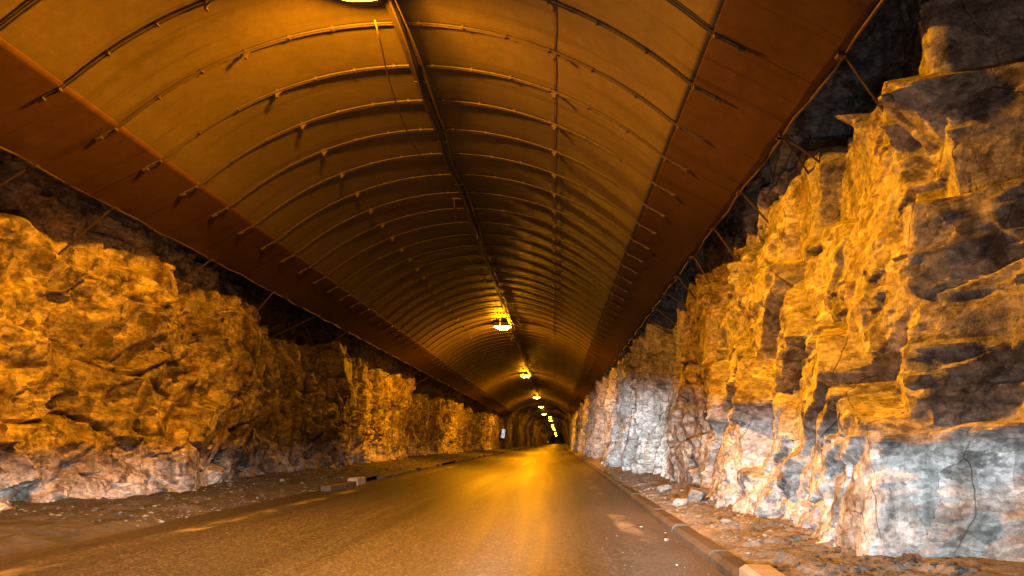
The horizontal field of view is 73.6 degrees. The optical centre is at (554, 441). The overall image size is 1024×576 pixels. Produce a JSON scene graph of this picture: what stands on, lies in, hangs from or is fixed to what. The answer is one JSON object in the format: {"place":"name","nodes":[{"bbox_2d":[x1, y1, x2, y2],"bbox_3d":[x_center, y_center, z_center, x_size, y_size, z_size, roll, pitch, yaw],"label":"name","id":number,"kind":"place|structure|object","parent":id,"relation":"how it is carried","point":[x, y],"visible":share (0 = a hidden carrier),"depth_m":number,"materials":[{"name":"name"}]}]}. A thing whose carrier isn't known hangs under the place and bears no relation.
{"place":"outdoors","nodes":[
{"label":"outdoors","id":0,"kind":"place"},
{"bbox_2d":[0,443,551,556],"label":"verge ground","id":1,"kind":"structure","parent":0,"point":[21,531],"depth_m":10.82,"materials":[{"name":"brown soil"}]},
{"bbox_2d":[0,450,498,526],"bbox_3d":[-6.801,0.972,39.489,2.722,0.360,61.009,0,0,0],"label":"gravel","id":2,"kind":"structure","parent":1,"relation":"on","point":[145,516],"depth_m":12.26,"materials":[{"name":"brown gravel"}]},
{"bbox_2d":[0,149,503,511],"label":"rock wall","id":3,"kind":"structure","parent":1,"relation":"on","point":[129,366],"depth_m":12.78,"materials":[{"name":"brown stone"}]},
{"bbox_2d":[0,0,884,417],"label":"tunnel canopy","id":4,"kind":"object","parent":3,"relation":"attached to","point":[608,156],"visible":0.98,"depth_m":10.40,"materials":[{"name":"metal"}]},
{"bbox_2d":[346,0,373,1],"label":"tunnel lamp","id":5,"kind":"object","parent":4,"relation":"hanging from","point":[360,0],"visible":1,"depth_m":7.95,"materials":[{"name":"metal"}]},
{"bbox_2d":[384,0,540,402],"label":"cable tray","id":6,"kind":"object","parent":4,"relation":"attached to","point":[395,12],"visible":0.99,"depth_m":11.48,"materials":[{"name":"metal"}]},
{"bbox_2d":[374,20,535,398],"bbox_3d":[-2.227,-5.211,48.400,0.436,0.239,80.205,0,0,0],"label":"lamp wire","id":7,"kind":"object","parent":6,"relation":"hanging from","point":[454,199],"visible":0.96,"depth_m":13.14,"materials":[{"name":"metal"}]},
{"bbox_2d":[493,322,511,329],"bbox_3d":[-2.330,-5.265,30.800,0.860,0.430,0.516,0,0,0],"label":"tunnel lamp","id":8,"kind":"object","parent":4,"relation":"hanging from","point":[505,325],"visible":0.89,"depth_m":30.62,"materials":[{"name":"yellow"}]},
{"bbox_2d":[520,373,530,376],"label":"tunnel lamp","id":9,"kind":"object","parent":4,"relation":"hanging from","point":[525,375],"visible":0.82,"depth_m":53.33,"materials":[{"name":"metal"}]},
{"bbox_2d":[500,429,504,437],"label":"emergency sign","id":10,"kind":"object","parent":3,"relation":"attached to","point":[502,433],"visible":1,"depth_m":91.92,"materials":[{"name":"grey"}]},
{"bbox_2d":[0,444,723,575],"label":"road","id":11,"kind":"structure","parent":0,"point":[543,510],"depth_m":8.06,"materials":[{"name":"grey asphalt"}]},
{"bbox_2d":[321,447,528,490],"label":"kerb","id":12,"kind":"structure","parent":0,"point":[336,486],"depth_m":21.23,"materials":[{"name":"grey concrete"}]},
{"bbox_2d":[500,402,571,448],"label":"rock vault","id":13,"kind":"object","parent":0,"point":[528,425],"visible":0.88,"depth_m":132.33,"materials":[{"name":"brown stone"}]},
{"bbox_2d":[565,448,785,575],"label":"kerb","id":14,"kind":"structure","parent":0,"point":[724,561],"depth_m":7.14,"materials":[{"name":"concrete"}]},
{"bbox_2d":[564,443,1023,575],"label":"verge ground","id":15,"kind":"structure","parent":0,"point":[974,566],"depth_m":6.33,"materials":[{"name":"gravel"}]},
{"bbox_2d":[656,484,671,491],"bbox_3d":[2.118,0.906,13.213,0.299,0.174,0.203,0,0,0],"label":"fallen rock","id":16,"kind":"object","parent":15,"relation":"on","point":[663,487],"visible":0.86,"depth_m":13.15,"materials":[{"name":"grey stone"}]},
{"bbox_2d":[672,498,687,506],"bbox_3d":[1.936,0.937,10.421,0.265,0.162,0.139,0,0,37],"label":"fallen rock","id":17,"kind":"object","parent":15,"relation":"on","point":[677,502],"visible":0.8,"depth_m":10.37,"materials":[{"name":"grey stone"}]},
{"bbox_2d":[687,486,709,500],"bbox_3d":[2.202,0.846,10.471,0.369,0.305,0.390,0,0,26],"label":"fallen rock","id":18,"kind":"object","parent":15,"relation":"on","point":[697,493],"visible":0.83,"depth_m":10.33,"materials":[{"name":"grey stone"}]},
{"bbox_2d":[720,518,733,523],"bbox_3d":[2.034,0.937,7.986,0.186,0.086,0.111,0,0,0],"label":"fallen rock","id":19,"kind":"object","parent":15,"relation":"on","point":[725,520],"visible":0.69,"depth_m":7.96,"materials":[{"name":"white stone"}]},
{"bbox_2d":[569,0,1023,562],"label":"rock wall","id":20,"kind":"structure","parent":15,"relation":"on","point":[837,352],"depth_m":6.18,"materials":[{"name":"stone"}]}
]}

